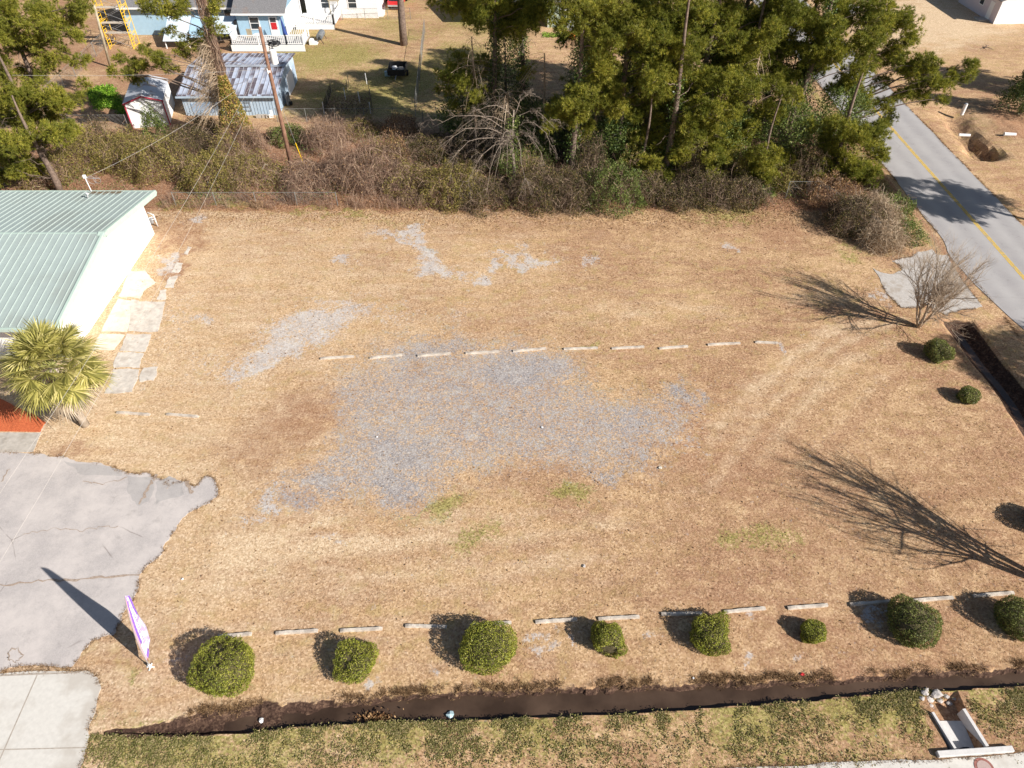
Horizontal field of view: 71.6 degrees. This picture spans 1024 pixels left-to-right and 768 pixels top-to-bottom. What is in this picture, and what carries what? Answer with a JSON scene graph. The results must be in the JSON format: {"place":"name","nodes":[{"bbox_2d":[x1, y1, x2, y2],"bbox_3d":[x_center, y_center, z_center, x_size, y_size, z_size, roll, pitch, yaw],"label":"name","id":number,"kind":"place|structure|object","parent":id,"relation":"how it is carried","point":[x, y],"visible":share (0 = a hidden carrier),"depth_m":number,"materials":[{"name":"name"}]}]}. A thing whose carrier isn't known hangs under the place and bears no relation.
{"place":"outdoors","nodes":[
{"label":"outdoors","id":0,"kind":"place"},
{"bbox_2d":[0,671,100,767],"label":"concrete driveway","id":1,"kind":"structure","parent":0,"point":[57,710],"depth_m":28.35,"materials":[{"name":"grey concrete"}]},
{"bbox_2d":[93,0,139,48],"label":"scaffold tower","id":2,"kind":"structure","parent":0,"point":[111,32],"depth_m":81.11,"materials":[{"name":"yellow metal"}]},
{"bbox_2d":[228,25,318,50],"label":"white deck","id":3,"kind":"structure","parent":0,"point":[294,42],"depth_m":81.56,"materials":[{"name":"paint"}]},
{"bbox_2d":[0,0,1023,767],"bbox_3d":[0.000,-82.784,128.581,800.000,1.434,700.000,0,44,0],"label":"ground","id":4,"kind":"structure","parent":0,"point":[440,422],"depth_m":38.76,"materials":[{"name":"beige plant"}]},
{"bbox_2d":[0,432,40,451],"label":"entrance walk","id":5,"kind":"structure","parent":4,"relation":"on","point":[16,441],"depth_m":38.85,"materials":[{"name":"concrete"}]},
{"bbox_2d":[0,399,45,431],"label":"mulch bed","id":6,"kind":"object","parent":4,"relation":"on","point":[10,419],"visible":0.86,"depth_m":39.98,"materials":[{"name":"orange soil"}]},
{"bbox_2d":[0,95,86,189],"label":"pine tree","id":7,"kind":"object","parent":4,"relation":"on","point":[24,166],"visible":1,"depth_m":55.22,"materials":[{"name":"green plant"}]},
{"bbox_2d":[6,148,82,189],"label":"thicket bush","id":8,"kind":"object","parent":4,"relation":"on","point":[62,166],"visible":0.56,"depth_m":58.86,"materials":[{"name":"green plant"}]},
{"bbox_2d":[0,56,94,158],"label":"pine tree","id":9,"kind":"object","parent":4,"relation":"on","point":[31,100],"visible":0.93,"depth_m":56.60,"materials":[{"name":"green plant"}]},
{"bbox_2d":[0,0,95,144],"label":"pine tree","id":10,"kind":"object","parent":4,"relation":"on","point":[13,23],"visible":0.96,"depth_m":57.45,"materials":[{"name":"green plant"}]},
{"bbox_2d":[0,316,117,427],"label":"palm tree","id":11,"kind":"object","parent":4,"relation":"on","point":[33,345],"visible":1,"depth_m":36.15,"materials":[{"name":"green plant"}]},
{"bbox_2d":[0,190,156,357],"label":"metal building","id":12,"kind":"structure","parent":4,"relation":"on","point":[67,256],"depth_m":45.70,"materials":[{"name":"white"}]},
{"bbox_2d":[45,122,122,180],"bbox_3d":[-37.389,-20.322,61.175,7.462,3.580,6.870,33,53,29],"label":"thicket bush","id":13,"kind":"object","parent":4,"relation":"on","point":[71,149],"visible":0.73,"depth_m":60.49,"materials":[{"name":"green plant"}]},
{"bbox_2d":[85,82,125,114],"bbox_3d":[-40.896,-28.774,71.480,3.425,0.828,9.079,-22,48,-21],"label":"bush","id":14,"kind":"object","parent":4,"relation":"on","point":[98,95],"visible":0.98,"depth_m":71.66,"materials":[{"name":"green plant"}]},
{"bbox_2d":[0,452,218,671],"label":"parking lot","id":15,"kind":"structure","parent":4,"relation":"on","point":[51,622],"depth_m":33.99,"materials":[{"name":"concrete"}]},
{"bbox_2d":[0,469,193,662],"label":"pavement crack","id":16,"kind":"object","parent":15,"relation":"on","point":[143,497],"visible":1,"depth_m":32.93,"materials":[{"name":"grey concrete"}]},
{"bbox_2d":[64,461,183,505],"bbox_3d":[-20.425,5.225,36.749,7.461,0.027,2.064,7,45,8],"label":"asphalt patch","id":17,"kind":"object","parent":15,"relation":"on","point":[137,487],"visible":1,"depth_m":36.75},
{"bbox_2d":[92,271,155,349],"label":"cream side walk","id":18,"kind":"structure","parent":4,"relation":"on","point":[119,324],"depth_m":47.13,"materials":[{"name":"concrete"}]},
{"bbox_2d":[87,120,160,175],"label":"thicket bush","id":19,"kind":"object","parent":4,"relation":"on","point":[118,140],"visible":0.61,"depth_m":61.00,"materials":[{"name":"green plant"}]},
{"bbox_2d":[124,596,154,670],"bbox_3d":[-14.662,9.650,28.045,1.375,5.954,0.860,0,44,0],"label":"feather flag","id":20,"kind":"object","parent":4,"relation":"on","point":[140,631],"visible":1,"depth_m":28.25,"materials":[{"name":"fabric"}]},
{"bbox_2d":[104,246,191,393],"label":"broken walk slabs","id":21,"kind":"structure","parent":4,"relation":"on","point":[127,378],"depth_m":44.85,"materials":[{"name":"concrete"}]},
{"bbox_2d":[122,75,174,128],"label":"white shed","id":22,"kind":"structure","parent":4,"relation":"on","point":[159,97],"depth_m":66.78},
{"bbox_2d":[111,130,202,187],"bbox_3d":[-30.234,-19.685,60.413,7.345,3.786,7.734,32,52,29],"label":"thicket bush","id":23,"kind":"object","parent":4,"relation":"on","point":[144,149],"visible":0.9,"depth_m":59.64,"materials":[{"name":"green plant"}]},
{"bbox_2d":[105,0,260,150],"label":"pine tree","id":24,"kind":"object","parent":4,"relation":"on","point":[218,81],"visible":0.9,"depth_m":60.08,"materials":[{"name":"green plant"}]},
{"bbox_2d":[154,122,214,168],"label":"thicket bush","id":25,"kind":"object","parent":4,"relation":"on","point":[188,142],"visible":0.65,"depth_m":61.94,"materials":[{"name":"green plant"}]},
{"bbox_2d":[163,16,236,48],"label":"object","id":26,"kind":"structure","parent":4,"relation":"on","point":[227,21],"depth_m":82.45,"materials":[{"name":"white"}]},
{"bbox_2d":[169,146,247,199],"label":"thicket bush","id":27,"kind":"object","parent":4,"relation":"on","point":[188,174],"visible":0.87,"depth_m":58.38,"materials":[{"name":"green plant"}]},
{"bbox_2d":[116,0,301,36],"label":"blue house","id":28,"kind":"structure","parent":4,"relation":"on","point":[266,15],"depth_m":83.29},
{"bbox_2d":[186,632,256,698],"bbox_3d":[-11.854,11.620,29.204,2.912,2.159,2.792,0,44,0],"label":"clipped shrub","id":29,"kind":"object","parent":4,"relation":"on","point":[222,665],"visible":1,"depth_m":28.76,"materials":[{"name":"green plant"}]},
{"bbox_2d":[175,53,297,115],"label":"blue shed","id":30,"kind":"structure","parent":4,"relation":"on","point":[283,70],"depth_m":69.25,"materials":[{"name":"metal"}]},
{"bbox_2d":[202,117,274,162],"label":"thicket bush","id":31,"kind":"object","parent":4,"relation":"on","point":[253,138],"visible":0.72,"depth_m":62.46,"materials":[{"name":"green plant"}]},
{"bbox_2d":[203,148,287,198],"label":"thicket bush","id":32,"kind":"object","parent":4,"relation":"on","point":[248,161],"visible":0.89,"depth_m":58.95,"materials":[{"name":"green plant"}]},
{"bbox_2d":[258,24,292,169],"bbox_3d":[-18.360,-22.579,57.248,1.561,11.951,0.629,0,44,0],"label":"utility pole","id":33,"kind":"object","parent":4,"relation":"on","point":[273,54],"visible":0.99,"depth_m":55.52,"materials":[{"name":"brown wood"}]},
{"bbox_2d":[274,153,352,203],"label":"thicket bush","id":34,"kind":"object","parent":4,"relation":"on","point":[313,167],"visible":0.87,"depth_m":58.48,"materials":[{"name":"brown plant"}]},
{"bbox_2d":[297,112,359,159],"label":"thicket bush","id":35,"kind":"object","parent":4,"relation":"on","point":[318,129],"visible":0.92,"depth_m":63.27,"materials":[{"name":"brown plant"}]},
{"bbox_2d":[294,0,385,29],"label":"white house","id":36,"kind":"structure","parent":4,"relation":"on","point":[312,18],"depth_m":89.31,"materials":[{"name":"paint"}]},
{"bbox_2d":[320,74,372,115],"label":"garden plot","id":37,"kind":"object","parent":4,"relation":"on","point":[325,104],"visible":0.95,"depth_m":71.21,"materials":[{"name":"green plant"}]},
{"bbox_2d":[326,637,378,687],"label":"clipped shrub","id":38,"kind":"object","parent":4,"relation":"on","point":[354,662],"visible":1,"depth_m":29.20,"materials":[{"name":"green plant"}]},
{"bbox_2d":[341,113,386,145],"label":"thicket bush","id":39,"kind":"object","parent":4,"relation":"on","point":[362,123],"visible":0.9,"depth_m":65.64,"materials":[{"name":"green plant"}]},
{"bbox_2d":[318,133,417,204],"bbox_3d":[-12.018,-18.377,58.670,8.679,4.314,8.808,0,44,0],"label":"thicket bush","id":40,"kind":"object","parent":4,"relation":"on","point":[362,168],"visible":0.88,"depth_m":57.92,"materials":[{"name":"brown plant"}]},
{"bbox_2d":[158,185,578,210],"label":"dead weeds","id":41,"kind":"object","parent":4,"relation":"on","point":[328,203],"visible":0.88,"depth_m":56.62,"materials":[{"name":"brown plant"}]},
{"bbox_2d":[376,111,422,140],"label":"thicket bush","id":42,"kind":"object","parent":4,"relation":"on","point":[399,122],"visible":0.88,"depth_m":65.59,"materials":[{"name":"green plant"}]},
{"bbox_2d":[375,156,448,208],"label":"thicket bush","id":43,"kind":"object","parent":4,"relation":"on","point":[410,174],"visible":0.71,"depth_m":57.50,"materials":[{"name":"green plant"}]},
{"bbox_2d":[390,129,456,167],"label":"thicket bush","id":44,"kind":"object","parent":4,"relation":"on","point":[418,141],"visible":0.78,"depth_m":62.35,"materials":[{"name":"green plant"}]},
{"bbox_2d":[408,153,493,214],"bbox_3d":[-4.663,-16.596,57.392,7.583,3.263,6.959,0,44,0],"label":"thicket bush","id":45,"kind":"object","parent":4,"relation":"on","point":[445,173],"visible":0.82,"depth_m":56.64,"materials":[{"name":"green plant"}]},
{"bbox_2d":[429,92,489,137],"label":"understory tree","id":46,"kind":"object","parent":4,"relation":"on","point":[449,127],"visible":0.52,"depth_m":64.01,"materials":[{"name":"green plant"}]},
{"bbox_2d":[32,111,892,202],"bbox_3d":[-4.338,-20.624,62.928,70.799,0.908,16.927,0,44,0],"label":"ground ivy","id":47,"kind":"object","parent":4,"relation":"on","point":[381,173],"visible":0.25,"depth_m":59.22,"materials":[{"name":"green plant"}]},
{"bbox_2d":[32,121,896,213],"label":"undergrowth","id":48,"kind":"object","parent":4,"relation":"on","point":[382,179],"visible":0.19,"depth_m":59.00,"materials":[{"name":"plant"}]},
{"bbox_2d":[439,126,517,175],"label":"thicket bush","id":49,"kind":"object","parent":4,"relation":"on","point":[464,150],"visible":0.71,"depth_m":61.22,"materials":[{"name":"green plant"}]},
{"bbox_2d":[450,170,521,219],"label":"thicket bush","id":50,"kind":"object","parent":4,"relation":"on","point":[497,190],"visible":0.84,"depth_m":56.20,"materials":[{"name":"brown plant"}]},
{"bbox_2d":[457,619,518,675],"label":"clipped shrub","id":51,"kind":"object","parent":4,"relation":"on","point":[487,644],"visible":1,"depth_m":29.39,"materials":[{"name":"green plant"}]},
{"bbox_2d":[423,0,556,149],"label":"pine tree","id":52,"kind":"object","parent":4,"relation":"on","point":[477,13],"visible":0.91,"depth_m":57.33,"materials":[{"name":"green plant"}]},
{"bbox_2d":[418,89,565,207],"bbox_3d":[-1.573,-17.919,54.761,11.931,8.522,5.290,0,44,0],"label":"bare arching tree","id":53,"kind":"object","parent":4,"relation":"on","point":[512,133],"visible":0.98,"depth_m":54.35,"materials":[{"name":"brown plant"}]},
{"bbox_2d":[482,31,529,137],"bbox_3d":[-0.641,-26.195,61.998,4.244,10.354,4.049,15,46,15],"label":"understory tree","id":54,"kind":"object","parent":4,"relation":"on","point":[513,65],"visible":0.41,"depth_m":60.93,"materials":[{"name":"green plant"}]},
{"bbox_2d":[0,70,1023,767],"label":"edge grass","id":55,"kind":"structure","parent":4,"relation":"on","point":[218,492],"depth_m":31.47,"materials":[{"name":"beige plant"}]},
{"bbox_2d":[482,135,556,184],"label":"thicket bush","id":56,"kind":"object","parent":4,"relation":"on","point":[546,156],"visible":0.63,"depth_m":59.74,"materials":[{"name":"brown plant"}]},
{"bbox_2d":[501,95,554,161],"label":"understory tree","id":57,"kind":"object","parent":4,"relation":"on","point":[525,100],"visible":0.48,"depth_m":59.18,"materials":[{"name":"green plant"}]},
{"bbox_2d":[490,0,566,139],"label":"pine tree","id":58,"kind":"object","parent":4,"relation":"on","point":[522,62],"visible":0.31,"depth_m":59.74,"materials":[{"name":"green plant"}]},
{"bbox_2d":[155,175,913,235],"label":"fallen leaves","id":59,"kind":"object","parent":4,"relation":"on","point":[218,207],"visible":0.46,"depth_m":56.31,"materials":[{"name":"brown plant"}]},
{"bbox_2d":[497,157,581,217],"bbox_3d":[2.656,-16.305,57.089,7.749,3.595,7.548,0,44,0],"label":"thicket bush","id":60,"kind":"object","parent":4,"relation":"on","point":[517,197],"visible":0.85,"depth_m":56.15,"materials":[{"name":"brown plant"}]},
{"bbox_2d":[58,218,1022,647],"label":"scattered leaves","id":61,"kind":"object","parent":4,"relation":"on","point":[522,410],"visible":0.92,"depth_m":44.41,"materials":[{"name":"brown plant"}]},
{"bbox_2d":[80,683,1023,767],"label":"weeds","id":62,"kind":"object","parent":4,"relation":"on","point":[152,740],"visible":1,"depth_m":27.78,"materials":[{"name":"green plant"}]},
{"bbox_2d":[521,97,582,156],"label":"understory tree","id":63,"kind":"object","parent":4,"relation":"on","point":[562,132],"visible":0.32,"depth_m":60.75,"materials":[{"name":"green plant"}]},
{"bbox_2d":[535,162,611,219],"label":"thicket bush","id":64,"kind":"object","parent":4,"relation":"on","point":[576,179],"visible":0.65,"depth_m":56.13,"materials":[{"name":"brown plant"}]},
{"bbox_2d":[571,126,608,192],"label":"thicket bush","id":65,"kind":"object","parent":4,"relation":"on","point":[588,154],"visible":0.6,"depth_m":57.51,"materials":[{"name":"green plant"}]},
{"bbox_2d":[546,0,639,129],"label":"pine tree","id":66,"kind":"object","parent":4,"relation":"on","point":[563,33],"visible":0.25,"depth_m":59.74,"materials":[{"name":"green plant"}]},
{"bbox_2d":[540,0,654,183],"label":"pine tree","id":67,"kind":"object","parent":4,"relation":"on","point":[605,20],"visible":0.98,"depth_m":52.92,"materials":[{"name":"green plant"}]},
{"bbox_2d":[184,657,1023,723],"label":"bank grass","id":68,"kind":"structure","parent":4,"relation":"on","point":[530,685],"depth_m":29.33,"materials":[{"name":"brown plant"}]},
{"bbox_2d":[587,619,628,658],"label":"clipped shrub","id":69,"kind":"object","parent":4,"relation":"on","point":[605,637],"visible":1,"depth_m":29.94,"materials":[{"name":"green plant"}]},
{"bbox_2d":[575,153,654,218],"bbox_3d":[8.317,-16.249,56.442,7.010,3.974,7.047,0,44,0],"label":"thicket bush","id":70,"kind":"object","parent":4,"relation":"on","point":[608,173],"visible":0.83,"depth_m":55.90,"materials":[{"name":"green plant"}]},
{"bbox_2d":[584,112,646,171],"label":"understory tree","id":71,"kind":"object","parent":4,"relation":"on","point":[607,132],"visible":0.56,"depth_m":57.83,"materials":[{"name":"green plant"}]},
{"bbox_2d":[616,166,673,209],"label":"thicket bush","id":72,"kind":"object","parent":4,"relation":"on","point":[655,178],"visible":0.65,"depth_m":56.80,"materials":[{"name":"green plant"}]},
{"bbox_2d":[593,0,717,173],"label":"pine tree","id":73,"kind":"object","parent":4,"relation":"on","point":[661,43],"visible":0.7,"depth_m":52.65,"materials":[{"name":"green plant"}]},
{"bbox_2d":[616,69,727,189],"bbox_3d":[13.136,-19.266,56.952,9.704,11.412,5.057,-5,44,-5],"label":"pine tree","id":74,"kind":"object","parent":4,"relation":"on","point":[649,159],"visible":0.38,"depth_m":57.19,"materials":[{"name":"green plant"}]},
{"bbox_2d":[652,177,702,215],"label":"thicket bush","id":75,"kind":"object","parent":4,"relation":"on","point":[673,198],"visible":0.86,"depth_m":56.52,"materials":[{"name":"brown plant"}]},
{"bbox_2d":[638,0,765,183],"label":"pine tree","id":76,"kind":"object","parent":4,"relation":"on","point":[685,108],"visible":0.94,"depth_m":54.75,"materials":[{"name":"green plant"}]},
{"bbox_2d":[677,168,737,213],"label":"thicket bush","id":77,"kind":"object","parent":4,"relation":"on","point":[719,184],"visible":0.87,"depth_m":56.51,"materials":[{"name":"brown plant"}]},
{"bbox_2d":[689,610,734,656],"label":"clipped shrub","id":78,"kind":"object","parent":4,"relation":"on","point":[710,633],"visible":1,"depth_m":30.08,"materials":[{"name":"green plant"}]},
{"bbox_2d":[707,169,776,214],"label":"thicket bush","id":79,"kind":"object","parent":4,"relation":"on","point":[754,188],"visible":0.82,"depth_m":56.53,"materials":[{"name":"brown plant"}]},
{"bbox_2d":[690,0,806,150],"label":"pine tree","id":80,"kind":"object","parent":4,"relation":"on","point":[724,28],"visible":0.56,"depth_m":55.82,"materials":[{"name":"green plant"}]},
{"bbox_2d":[697,0,808,148],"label":"pine tree","id":81,"kind":"object","parent":4,"relation":"on","point":[775,33],"visible":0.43,"depth_m":54.80,"materials":[{"name":"green plant"}]},
{"bbox_2d":[733,72,805,192],"bbox_3d":[21.091,-20.234,57.208,5.229,9.255,7.885,27,50,25],"label":"pine tree","id":82,"kind":"object","parent":4,"relation":"on","point":[764,165],"visible":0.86,"depth_m":55.84,"materials":[{"name":"green plant"}]},
{"bbox_2d":[754,97,825,168],"bbox_3d":[22.857,-20.382,58.788,5.607,6.453,5.510,16,46,16],"label":"understory tree","id":83,"kind":"object","parent":4,"relation":"on","point":[800,135],"visible":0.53,"depth_m":57.62,"materials":[{"name":"green plant"}]},
{"bbox_2d":[783,135,829,193],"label":"thicket bush","id":84,"kind":"object","parent":4,"relation":"on","point":[811,168],"visible":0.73,"depth_m":57.80,"materials":[{"name":"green plant"}]},
{"bbox_2d":[800,616,830,646],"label":"clipped shrub","id":85,"kind":"object","parent":4,"relation":"on","point":[813,631],"visible":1,"depth_m":30.43,"materials":[{"name":"green plant"}]},
{"bbox_2d":[794,162,862,210],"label":"thicket bush","id":86,"kind":"object","parent":4,"relation":"on","point":[845,184],"visible":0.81,"depth_m":56.71,"materials":[{"name":"brown plant"}]},
{"bbox_2d":[776,0,904,148],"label":"pine tree","id":87,"kind":"object","parent":4,"relation":"on","point":[826,48],"visible":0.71,"depth_m":55.30,"materials":[{"name":"green plant"}]},
{"bbox_2d":[805,79,877,152],"bbox_3d":[27.461,-21.993,60.052,5.558,7.015,5.476,17,46,17],"label":"understory tree","id":88,"kind":"object","parent":4,"relation":"on","point":[844,100],"visible":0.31,"depth_m":58.61,"materials":[{"name":"green plant"}]},
{"bbox_2d":[803,20,894,188],"bbox_3d":[27.212,-21.031,55.886,8.625,14.450,5.764,0,44,0],"label":"pine tree","id":89,"kind":"object","parent":4,"relation":"on","point":[841,159],"visible":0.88,"depth_m":56.13,"materials":[{"name":"green plant"}]},
{"bbox_2d":[816,188,893,244],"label":"thicket bush","id":90,"kind":"object","parent":4,"relation":"on","point":[843,214],"visible":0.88,"depth_m":53.37,"materials":[{"name":"brown plant"}]},
{"bbox_2d":[832,184,906,237],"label":"thicket bush","id":91,"kind":"object","parent":4,"relation":"on","point":[884,201],"visible":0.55,"depth_m":53.80,"materials":[{"name":"brown plant"}]},
{"bbox_2d":[849,214,915,258],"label":"thicket bush","id":92,"kind":"object","parent":4,"relation":"on","point":[897,240],"visible":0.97,"depth_m":52.02,"materials":[{"name":"brown plant"}]},
{"bbox_2d":[835,1,982,134],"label":"pine tree","id":93,"kind":"object","parent":4,"relation":"on","point":[895,52],"visible":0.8,"depth_m":59.17,"materials":[{"name":"green plant"}]},
{"bbox_2d":[885,593,950,649],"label":"clipped shrub","id":94,"kind":"object","parent":4,"relation":"on","point":[914,622],"visible":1,"depth_m":30.28,"materials":[{"name":"green plant"}]},
{"bbox_2d":[873,249,981,314],"bbox_3d":[28.775,-7.208,49.665,6.242,0.070,7.814,0,44,0],"label":"concrete apron","id":95,"kind":"object","parent":4,"relation":"on","point":[896,285],"visible":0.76,"depth_m":49.31,"materials":[{"name":"grey concrete"}]},
{"bbox_2d":[877,226,997,341],"bbox_3d":[26.411,-5.955,43.478,5.533,6.963,7.784,-7,44,-8],"label":"bare tree","id":96,"kind":"object","parent":4,"relation":"on","point":[939,292],"visible":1,"depth_m":43.59,"materials":[{"name":"beige plant"}]},
{"bbox_2d":[922,335,955,363],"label":"clipped shrub","id":97,"kind":"object","parent":4,"relation":"on","point":[940,350],"visible":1,"depth_m":43.23,"materials":[{"name":"green plant"}]},
{"bbox_2d":[931,708,1014,757],"bbox_3d":[17.848,13.883,28.062,2.999,0.720,1.817,0,44,0],"label":"drain headwall","id":98,"kind":"object","parent":4,"relation":"on","point":[956,737],"visible":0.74,"depth_m":27.91,"materials":[{"name":"concrete"}]},
{"bbox_2d":[991,591,1023,641],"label":"clipped shrub","id":99,"kind":"object","parent":4,"relation":"on","point":[1010,614],"visible":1,"depth_m":30.65,"materials":[{"name":"green plant"}]},
{"bbox_2d":[991,69,1023,115],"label":"cedar tree","id":100,"kind":"object","parent":4,"relation":"on","point":[1018,92],"visible":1,"depth_m":68.47,"materials":[{"name":"green plant"}]},
{"bbox_2d":[223,671,1023,731],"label":"ditch water","id":101,"kind":"structure","parent":0,"point":[547,705],"depth_m":29.06,"materials":[{"name":"brown liquid"}]},
{"bbox_2d":[745,752,1023,767],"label":"pavement","id":102,"kind":"structure","parent":0,"point":[1004,761],"depth_m":27.10,"materials":[{"name":"concrete"}]},
{"bbox_2d":[754,0,1023,328],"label":"road","id":103,"kind":"structure","parent":0,"point":[1002,285],"depth_m":56.97,"materials":[{"name":"grey asphalt"}]},
{"bbox_2d":[951,330,1023,428],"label":"road ditch water","id":104,"kind":"structure","parent":0,"point":[997,386],"depth_m":43.37,"materials":[{"name":"black liquid"}]},
{"bbox_2d":[958,0,1023,23],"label":"house","id":105,"kind":"structure","parent":0,"point":[1002,11],"depth_m":88.59,"materials":[{"name":"white"}]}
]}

